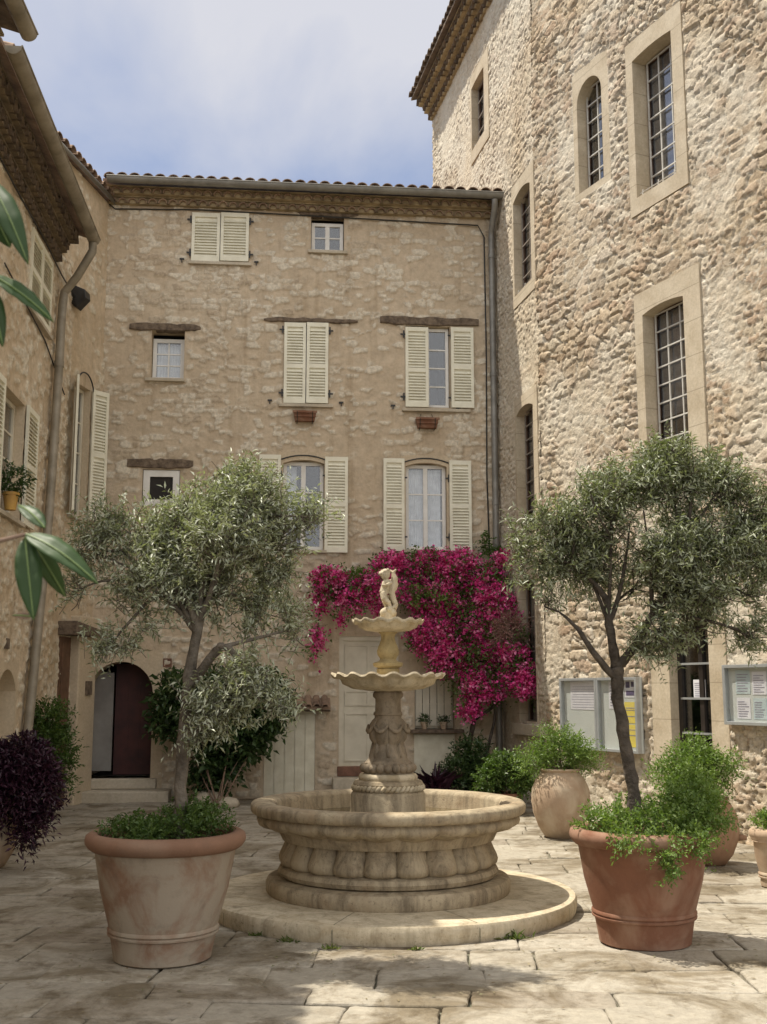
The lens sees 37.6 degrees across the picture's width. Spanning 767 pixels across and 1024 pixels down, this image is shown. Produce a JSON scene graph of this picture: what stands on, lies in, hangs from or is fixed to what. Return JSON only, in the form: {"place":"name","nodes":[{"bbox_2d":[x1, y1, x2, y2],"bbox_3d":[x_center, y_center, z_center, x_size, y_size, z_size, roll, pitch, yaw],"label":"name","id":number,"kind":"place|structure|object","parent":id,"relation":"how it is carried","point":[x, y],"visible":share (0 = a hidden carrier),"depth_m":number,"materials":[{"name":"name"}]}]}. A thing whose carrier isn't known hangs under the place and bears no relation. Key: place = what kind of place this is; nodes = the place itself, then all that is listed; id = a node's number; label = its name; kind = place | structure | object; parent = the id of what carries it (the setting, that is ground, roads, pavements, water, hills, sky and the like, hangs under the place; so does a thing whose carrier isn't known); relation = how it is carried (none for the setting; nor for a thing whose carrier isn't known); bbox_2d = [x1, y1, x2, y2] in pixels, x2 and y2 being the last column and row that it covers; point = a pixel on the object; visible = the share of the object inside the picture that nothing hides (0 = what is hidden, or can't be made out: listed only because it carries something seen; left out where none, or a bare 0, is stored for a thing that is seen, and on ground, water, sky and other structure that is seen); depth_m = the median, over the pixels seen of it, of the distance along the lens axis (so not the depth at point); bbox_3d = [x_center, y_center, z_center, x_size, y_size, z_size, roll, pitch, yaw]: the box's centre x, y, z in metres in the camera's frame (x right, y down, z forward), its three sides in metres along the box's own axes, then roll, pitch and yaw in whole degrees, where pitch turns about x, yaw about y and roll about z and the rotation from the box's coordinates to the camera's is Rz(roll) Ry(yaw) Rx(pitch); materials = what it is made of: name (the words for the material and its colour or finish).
{"place":"outdoors","nodes":[
{"label":"outdoors","id":0,"kind":"place"},
{"bbox_2d":[0,185,97,619],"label":"leafy branch","id":1,"kind":"object","parent":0,"point":[38,556],"visible":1,"depth_m":1.27,"materials":[{"name":"green plant"}]},
{"bbox_2d":[195,790,223,804],"bbox_3d":[-2.484,4.069,16.011,0.451,0.236,0.438,0,-9,0],"label":"rock","id":2,"kind":"object","parent":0,"point":[201,794],"visible":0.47,"depth_m":15.87,"materials":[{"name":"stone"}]},
{"bbox_2d":[1,0,449,187],"label":"sky","id":3,"kind":"structure","parent":0,"point":[306,90],"materials":[{"name":"blue"}]},
{"bbox_2d":[0,798,766,1023],"bbox_3d":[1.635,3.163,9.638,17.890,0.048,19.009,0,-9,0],"label":"paving","id":4,"kind":"structure","parent":0,"point":[38,911],"depth_m":6.56,"materials":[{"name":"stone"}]},
{"bbox_2d":[0,803,16,867],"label":"clay pot","id":5,"kind":"object","parent":4,"relation":"on","point":[4,856],"visible":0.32,"depth_m":10.13,"materials":[{"name":"orange ceramic"}]},
{"bbox_2d":[0,728,70,870],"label":"purple plant","id":6,"kind":"object","parent":5,"relation":"in","point":[28,776],"visible":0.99,"depth_m":10.02,"materials":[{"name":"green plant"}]},
{"bbox_2d":[0,0,38,41],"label":"neighbour house","id":7,"kind":"structure","parent":4,"relation":"on","point":[15,15],"depth_m":10.40,"materials":[{"name":"ceramic"}]},
{"bbox_2d":[0,37,100,822],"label":"ochre house","id":8,"kind":"structure","parent":4,"relation":"on","point":[39,182],"depth_m":13.75,"materials":[{"name":"paint"}]},
{"bbox_2d":[4,638,9,648],"bbox_3d":[-4.328,1.515,12.947,0.034,0.120,0.140,1,-9,-5],"label":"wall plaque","id":9,"kind":"object","parent":8,"relation":"attached to","point":[7,645],"depth_m":12.90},
{"bbox_2d":[1,458,36,510],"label":"sill flowerpot","id":10,"kind":"object","parent":8,"relation":"on","point":[11,495],"visible":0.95,"depth_m":12.63,"materials":[{"name":"ceramic"}]},
{"bbox_2d":[0,372,39,529],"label":"window","id":11,"kind":"structure","parent":8,"relation":"in","point":[31,446],"depth_m":13.64,"materials":[{"name":"grey paint"}]},
{"bbox_2d":[26,227,53,339],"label":"window","id":12,"kind":"structure","parent":8,"relation":"in","point":[37,274],"depth_m":14.35,"materials":[{"name":"grey paint"}]},
{"bbox_2d":[33,694,88,810],"bbox_3d":[-4.310,3.087,14.207,1.042,1.561,1.000,-7,-11,36],"label":"corner plant","id":13,"kind":"object","parent":4,"relation":"on","point":[58,734],"visible":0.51,"depth_m":14.20,"materials":[{"name":"green plant"}]},
{"bbox_2d":[52,131,115,805],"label":"side wing","id":14,"kind":"structure","parent":4,"relation":"on","point":[85,459],"depth_m":16.85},
{"bbox_2d":[52,637,70,805],"bbox_3d":[-4.540,2.947,15.888,0.043,2.350,0.340,-1,-9,9],"label":"side door","id":15,"kind":"structure","parent":14,"relation":"in","point":[64,642],"depth_m":15.94,"materials":[{"name":"brown wood"}]},
{"bbox_2d":[67,372,109,522],"bbox_3d":[-4.492,-0.990,16.762,0.341,2.251,1.119,-1,-9,9],"label":"window","id":16,"kind":"structure","parent":14,"relation":"in","point":[100,400],"depth_m":17.07,"materials":[{"name":"grey paint"}]},
{"bbox_2d":[85,681,92,694],"bbox_3d":[-4.305,2.572,16.442,0.035,0.200,0.180,-1,-9,9],"label":"meter box","id":17,"kind":"object","parent":14,"relation":"attached to","point":[88,687],"visible":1,"depth_m":16.39,"materials":[{"name":"metal"}]},
{"bbox_2d":[84,824,245,968],"bbox_3d":[-1.335,2.328,6.860,0.974,0.747,0.974,0,-9,0],"label":"terracotta pot","id":18,"kind":"object","parent":4,"relation":"on","point":[163,900],"visible":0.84,"depth_m":6.54,"materials":[{"name":"ceramic"}]},
{"bbox_2d":[94,788,239,839],"bbox_3d":[-1.367,1.915,6.942,0.819,0.402,0.748,-4,-10,23],"label":"pot ground cover","id":19,"kind":"object","parent":18,"relation":"in","point":[198,818],"visible":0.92,"depth_m":6.86,"materials":[{"name":"green plant"}]},
{"bbox_2d":[42,447,344,838],"bbox_3d":[-1.238,0.797,7.077,1.993,2.449,1.137,0,-9,0],"label":"olive tree","id":20,"kind":"object","parent":18,"relation":"in","point":[231,522],"visible":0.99,"depth_m":7.08,"materials":[{"name":"green plant"}]},
{"bbox_2d":[138,662,299,802],"bbox_3d":[-2.385,3.170,16.218,2.355,2.064,1.220,0,-9,0],"label":"shrub","id":21,"kind":"object","parent":4,"relation":"on","point":[219,770],"visible":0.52,"depth_m":16.05,"materials":[{"name":"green plant"}]},
{"bbox_2d":[218,797,239,807],"bbox_3d":[-2.145,4.032,15.595,0.308,0.172,0.326,7,-12,-39],"label":"rock","id":22,"kind":"object","parent":4,"relation":"on","point":[231,802],"visible":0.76,"depth_m":15.50,"materials":[{"name":"stone"}]},
{"bbox_2d":[248,930,262,935],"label":"weed tuft","id":23,"kind":"object","parent":4,"relation":"on","point":[255,934],"visible":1,"depth_m":7.41,"materials":[{"name":"green plant"}]},
{"bbox_2d":[276,935,300,942],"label":"weed tuft","id":24,"kind":"object","parent":4,"relation":"on","point":[283,939],"visible":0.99,"depth_m":7.23,"materials":[{"name":"green plant"}]},
{"bbox_2d":[81,172,504,802],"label":"stone house","id":25,"kind":"structure","parent":4,"relation":"on","point":[251,314],"depth_m":17.91,"materials":[{"name":"stone"}]},
{"bbox_2d":[92,673,114,770],"bbox_3d":[-4.298,3.201,17.201,0.315,1.474,0.045,1,-9,-5],"label":"door","id":26,"kind":"structure","parent":25,"relation":"in","point":[104,688],"depth_m":17.18,"materials":[{"name":"paint"}]},
{"bbox_2d":[113,664,152,773],"bbox_3d":[-3.793,3.208,17.469,0.740,1.684,0.050,1,-9,-5],"label":"inner door","id":27,"kind":"structure","parent":25,"relation":"in","point":[132,755],"depth_m":17.42,"materials":[{"name":"red wood"}]},
{"bbox_2d":[127,458,192,506],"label":"window","id":28,"kind":"structure","parent":25,"relation":"in","point":[151,478],"depth_m":17.49,"materials":[{"name":"white paint"}]},
{"bbox_2d":[129,322,200,381],"bbox_3d":[-3.475,-2.506,17.910,1.115,0.960,0.358,1,-9,-5],"label":"window","id":29,"kind":"structure","parent":25,"relation":"in","point":[169,367],"depth_m":17.95,"materials":[{"name":"white paint"}]},
{"bbox_2d":[163,658,171,666],"bbox_3d":[-3.275,2.285,17.055,0.130,0.130,0.030,1,-9,-5],"label":"vent grille","id":30,"kind":"object","parent":25,"relation":"attached to","point":[170,664],"visible":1,"depth_m":17.05,"materials":[{"name":"metal"}]},
{"bbox_2d":[186,212,253,266],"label":"window","id":31,"kind":"structure","parent":25,"relation":"in","point":[216,240],"depth_m":18.15,"materials":[{"name":"white paint"}]},
{"bbox_2d":[263,712,314,796],"bbox_3d":[-1.427,3.669,17.047,0.767,1.306,0.155,0,-9,0],"label":"shed door","id":32,"kind":"structure","parent":25,"relation":"in","point":[293,770],"depth_m":17.02,"materials":[{"name":"paint"}]},
{"bbox_2d":[259,454,347,552],"bbox_3d":[-1.266,-0.117,17.718,1.390,1.561,0.308,1,-9,-5],"label":"window","id":33,"kind":"structure","parent":25,"relation":"in","point":[336,468],"depth_m":17.66,"materials":[{"name":"white paint"}]},
{"bbox_2d":[293,410,316,423],"bbox_3d":[-1.240,-1.496,17.751,0.380,0.181,0.191,1,-9,-5],"label":"hanging trough","id":34,"kind":"object","parent":25,"relation":"attached to","point":[304,415],"visible":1,"depth_m":17.70,"materials":[{"name":"red ceramic"}]},
{"bbox_2d":[264,317,357,407],"bbox_3d":[-1.173,-2.381,18.056,1.506,1.485,0.250,1,-9,-5],"label":"window","id":35,"kind":"structure","parent":25,"relation":"in","point":[305,348],"depth_m":17.97,"materials":[{"name":"white paint"}]},
{"bbox_2d":[298,212,357,254],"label":"window","id":36,"kind":"structure","parent":25,"relation":"in","point":[327,227],"depth_m":18.44,"materials":[{"name":"white paint"}]},
{"bbox_2d":[338,636,398,765],"bbox_3d":[-0.230,2.902,17.330,0.923,1.963,0.090,1,-9,-5],"label":"panelled door","id":37,"kind":"structure","parent":25,"relation":"in","point":[358,654],"depth_m":17.30,"materials":[{"name":"grey paint"}]},
{"bbox_2d":[301,544,536,755],"bbox_3d":[0.527,2.321,16.592,3.557,3.813,1.599,0,-9,0],"label":"bougainvillea","id":38,"kind":"object","parent":25,"relation":"attached to","point":[486,624],"visible":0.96,"depth_m":16.78,"materials":[{"name":"pink plant"}]},
{"bbox_2d":[417,713,431,728],"bbox_3d":[0.633,3.189,17.183,0.231,0.249,0.224,-5,-10,30],"label":"flowerpot","id":39,"kind":"object","parent":25,"relation":"on","point":[424,724],"visible":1,"depth_m":17.13,"materials":[{"name":"ceramic"}]},
{"bbox_2d":[415,414,439,429],"bbox_3d":[0.695,-1.450,17.928,0.380,0.277,0.188,1,-9,-5],"label":"hanging trough","id":40,"kind":"object","parent":25,"relation":"attached to","point":[427,422],"visible":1,"depth_m":17.87,"materials":[{"name":"red ceramic"}]},
{"bbox_2d":[383,458,471,552],"bbox_3d":[0.683,-0.094,17.901,1.401,1.528,0.308,1,-9,-5],"label":"window","id":41,"kind":"structure","parent":25,"relation":"in","point":[423,521],"depth_m":17.85,"materials":[{"name":"white paint"}]},
{"bbox_2d":[380,315,478,412],"bbox_3d":[0.744,-2.381,18.219,1.611,1.590,0.210,1,-9,-5],"label":"window","id":42,"kind":"structure","parent":25,"relation":"in","point":[416,394],"depth_m":18.18,"materials":[{"name":"white paint"}]},
{"bbox_2d":[410,680,463,732],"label":"window","id":43,"kind":"structure","parent":25,"relation":"in","point":[440,700],"depth_m":17.40,"materials":[{"name":"grey paint"}]},
{"bbox_2d":[437,714,450,728],"bbox_3d":[0.924,3.201,17.204,0.244,0.234,0.196,-2,-9,13],"label":"flowerpot","id":44,"kind":"object","parent":25,"relation":"on","point":[443,724],"visible":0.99,"depth_m":17.17,"materials":[{"name":"ceramic"}]},
{"bbox_2d":[473,530,505,583],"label":"wall creeper","id":45,"kind":"object","parent":25,"relation":"attached to","point":[484,542],"depth_m":17.55,"materials":[{"name":"green plant"}]},
{"bbox_2d":[322,943,341,949],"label":"weed tuft","id":46,"kind":"object","parent":4,"relation":"on","point":[329,947],"visible":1,"depth_m":7.04,"materials":[{"name":"green plant"}]},
{"bbox_2d":[0,832,764,1015],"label":"fallen leaves","id":47,"kind":"object","parent":4,"relation":"on","point":[359,947],"visible":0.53,"depth_m":6.70,"materials":[{"name":"brown plant"}]},
{"bbox_2d":[218,568,576,946],"bbox_3d":[0.055,1.712,8.659,2.770,2.567,2.770,0,-9,0],"label":"fountain","id":48,"kind":"object","parent":4,"relation":"on","point":[388,849],"visible":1,"depth_m":7.83,"materials":[{"name":"stone"}]},
{"bbox_2d":[408,945,425,949],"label":"weed tuft","id":49,"kind":"object","parent":4,"relation":"on","point":[415,948],"visible":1,"depth_m":7.02,"materials":[{"name":"green plant"}]},
{"bbox_2d":[414,763,463,789],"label":"spiky plant","id":50,"kind":"object","parent":4,"relation":"on","point":[444,779],"visible":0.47,"depth_m":15.41,"materials":[{"name":"purple plant"}]},
{"bbox_2d":[432,729,493,791],"bbox_3d":[1.169,3.635,15.955,1.146,1.092,0.834,7,-12,-39],"label":"shade shrub","id":51,"kind":"object","parent":4,"relation":"on","point":[467,761],"visible":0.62,"depth_m":15.94,"materials":[{"name":"green plant"}]},
{"bbox_2d":[470,746,536,800],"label":"corner shrub","id":52,"kind":"object","parent":4,"relation":"on","point":[493,771],"visible":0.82,"depth_m":14.71,"materials":[{"name":"green plant"}]},
{"bbox_2d":[494,929,535,939],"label":"weed tuft","id":53,"kind":"object","parent":4,"relation":"on","point":[513,936],"visible":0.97,"depth_m":7.31,"materials":[{"name":"green plant"}]},
{"bbox_2d":[531,767,590,838],"bbox_3d":[1.958,3.212,12.431,0.650,0.745,0.650,0,-9,0],"label":"clay urn","id":54,"kind":"object","parent":4,"relation":"on","point":[559,797],"visible":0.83,"depth_m":12.20,"materials":[{"name":"ceramic"}]},
{"bbox_2d":[510,717,613,780],"bbox_3d":[1.973,2.699,12.508,1.196,0.842,0.783,0,-9,0],"label":"urn shrub","id":55,"kind":"object","parent":54,"relation":"in","point":[568,747],"visible":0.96,"depth_m":12.43,"materials":[{"name":"green plant"}]},
{"bbox_2d":[408,0,766,845],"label":"stone tower","id":56,"kind":"structure","parent":4,"relation":"on","point":[616,150],"depth_m":14.63,"materials":[{"name":"beige stone"}]},
{"bbox_2d":[475,79,483,144],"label":"window","id":57,"kind":"structure","parent":56,"relation":"in","point":[480,112],"depth_m":20.23,"materials":[{"name":"black glass"}]},
{"bbox_2d":[517,189,531,293],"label":"window","id":58,"kind":"structure","parent":56,"relation":"in","point":[523,211],"depth_m":17.50,"materials":[{"name":"black glass"}]},
{"bbox_2d":[524,406,534,523],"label":"window","id":59,"kind":"structure","parent":56,"relation":"in","point":[526,418],"depth_m":17.02,"materials":[{"name":"black glass"}]},
{"bbox_2d":[526,582,545,721],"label":"window","id":60,"kind":"structure","parent":56,"relation":"in","point":[530,711],"depth_m":16.71,"materials":[{"name":"black glass"}]},
{"bbox_2d":[586,80,602,186],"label":"window","id":61,"kind":"structure","parent":56,"relation":"in","point":[588,116],"depth_m":15.70,"materials":[{"name":"black glass"}]},
{"bbox_2d":[559,677,644,753],"bbox_3d":[2.740,2.564,14.283,0.100,0.910,1.674,4,-10,-24],"label":"notice board","id":62,"kind":"object","parent":56,"relation":"attached to","point":[598,722],"visible":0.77,"depth_m":14.23,"materials":[{"name":"metal"}]},
{"bbox_2d":[559,678,596,750],"bbox_3d":[2.567,2.624,14.661,0.100,0.910,0.832,4,-10,-24],"label":"case door","id":63,"kind":"structure","parent":62,"relation":"in","point":[561,680],"depth_m":14.97,"materials":[{"name":"metal"}]},
{"bbox_2d":[570,681,593,709],"bbox_3d":[2.618,2.380,14.601,0.004,0.365,0.679,4,-10,-24],"label":"notice","id":64,"kind":"object","parent":62,"relation":"attached to","point":[582,694],"visible":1,"depth_m":14.66,"materials":[{"name":"white paper"}]},
{"bbox_2d":[608,681,623,708],"bbox_3d":[2.895,2.276,13.996,0.004,0.341,0.312,4,-10,-24],"label":"notice","id":65,"kind":"object","parent":62,"relation":"attached to","point":[610,701],"visible":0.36,"depth_m":14.11,"materials":[{"name":"white paper"}]},
{"bbox_2d":[595,677,644,753],"bbox_3d":[2.913,2.504,13.905,0.100,0.910,0.832,4,-10,-24],"label":"case door","id":66,"kind":"structure","parent":62,"relation":"in","point":[638,750],"depth_m":13.59,"materials":[{"name":"metal"}]},
{"bbox_2d":[624,702,634,722],"bbox_3d":[3.022,2.440,13.685,0.004,0.252,0.299,4,-10,-24],"label":"notice","id":67,"kind":"object","parent":62,"relation":"attached to","point":[630,708],"visible":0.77,"depth_m":13.71,"materials":[{"name":"yellow paper"}]},
{"bbox_2d":[624,680,639,697],"bbox_3d":[3.029,2.153,13.716,0.004,0.217,0.299,4,-10,-24],"label":"notice","id":68,"kind":"object","parent":62,"relation":"attached to","point":[629,688],"visible":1,"depth_m":13.76,"materials":[{"name":"white paper"}]},
{"bbox_2d":[629,725,635,746],"bbox_3d":[3.015,2.717,13.656,0.004,0.269,0.299,4,-10,-24],"label":"notice","id":69,"kind":"object","parent":62,"relation":"attached to","point":[632,732],"visible":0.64,"depth_m":13.64,"materials":[{"name":"yellow paper"}]},
{"bbox_2d":[640,44,675,193],"bbox_3d":[3.526,-4.991,14.203,0.246,1.906,0.789,4,-10,-24],"label":"window","id":70,"kind":"structure","parent":56,"relation":"in","point":[659,82],"depth_m":14.40,"materials":[{"name":"clear glass"}]},
{"bbox_2d":[654,301,688,461],"bbox_3d":[3.576,-1.494,13.654,0.070,2.131,0.789,4,-10,-24],"label":"window","id":71,"kind":"structure","parent":56,"relation":"in","point":[671,382],"depth_m":13.83,"materials":[{"name":"clear glass"}]},
{"bbox_2d":[676,625,711,787],"bbox_3d":[3.620,2.412,12.833,0.075,2.251,0.698,4,-10,-24],"label":"door","id":72,"kind":"structure","parent":56,"relation":"in","point":[702,662],"depth_m":12.91,"materials":[{"name":"paint"}]},
{"bbox_2d":[693,680,705,697],"bbox_3d":[3.623,2.030,12.901,0.004,0.212,0.207,4,-10,-24],"label":"notice","id":73,"kind":"object","parent":72,"relation":"attached to","point":[696,688],"visible":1,"depth_m":12.94,"materials":[{"name":"white paper"}]},
{"bbox_2d":[722,664,766,725],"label":"notice board","id":74,"kind":"object","parent":56,"relation":"attached to","point":[730,696],"visible":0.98,"depth_m":12.07,"materials":[{"name":"metal"}]},
{"bbox_2d":[735,670,750,693],"bbox_3d":[3.825,1.810,11.986,0.004,0.253,0.217,4,-10,-24],"label":"notice","id":75,"kind":"object","parent":74,"relation":"attached to","point":[742,678],"visible":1,"depth_m":11.98,"materials":[{"name":"white paper"}]},
{"bbox_2d":[737,698,750,718],"bbox_3d":[3.824,2.082,11.945,0.004,0.220,0.205,4,-10,-24],"label":"notice","id":76,"kind":"object","parent":74,"relation":"attached to","point":[743,708],"visible":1,"depth_m":11.94,"materials":[{"name":"white paper"}]},
{"bbox_2d":[722,664,766,725],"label":"case door","id":77,"kind":"structure","parent":74,"relation":"in","point":[725,678],"depth_m":12.12,"materials":[{"name":"metal"}]},
{"bbox_2d":[752,671,766,694],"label":"notice","id":78,"kind":"object","parent":74,"relation":"attached to","point":[759,685],"visible":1,"depth_m":11.76,"materials":[{"name":"white paper"}]},
{"bbox_2d":[753,698,766,719],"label":"notice","id":79,"kind":"object","parent":74,"relation":"attached to","point":[760,707],"visible":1,"depth_m":11.72,"materials":[{"name":"white paper"}]},
{"bbox_2d":[569,821,715,951],"bbox_3d":[1.680,2.410,7.283,0.930,0.717,0.930,0,-9,0],"label":"terracotta pot","id":80,"kind":"object","parent":4,"relation":"on","point":[633,908],"visible":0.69,"depth_m":6.97,"materials":[{"name":"ceramic"}]},
{"bbox_2d":[498,419,766,824],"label":"olive tree","id":81,"kind":"object","parent":80,"relation":"in","point":[687,547],"visible":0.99,"depth_m":7.53,"materials":[{"name":"green plant"}]},
{"bbox_2d":[567,755,741,894],"bbox_3d":[1.743,1.980,7.218,1.093,0.796,1.014,0,-9,0],"label":"pot ground cover","id":82,"kind":"object","parent":80,"relation":"in","point":[696,807],"visible":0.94,"depth_m":7.15,"materials":[{"name":"green plant"}]},
{"bbox_2d":[704,796,746,865],"bbox_3d":[3.031,2.976,10.514,0.569,0.610,0.569,4,-10,-25],"label":"clay urn","id":83,"kind":"object","parent":4,"relation":"on","point":[720,856],"visible":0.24,"depth_m":10.29,"materials":[{"name":"ceramic"}]},
{"bbox_2d":[640,726,753,821],"bbox_3d":[2.923,2.540,10.422,1.084,1.078,0.865,0,-9,0],"label":"urn shrub","id":84,"kind":"object","parent":83,"relation":"in","point":[706,756],"visible":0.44,"depth_m":10.46,"materials":[{"name":"green plant"}]},
{"bbox_2d":[748,826,766,887],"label":"terracotta pot","id":85,"kind":"object","parent":4,"relation":"on","point":[758,836],"visible":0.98,"depth_m":9.22,"materials":[{"name":"ceramic"}]},
{"bbox_2d":[747,806,766,829],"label":"pot plant","id":86,"kind":"object","parent":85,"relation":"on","point":[762,815],"visible":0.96,"depth_m":9.32,"materials":[{"name":"green plant"}]}
]}

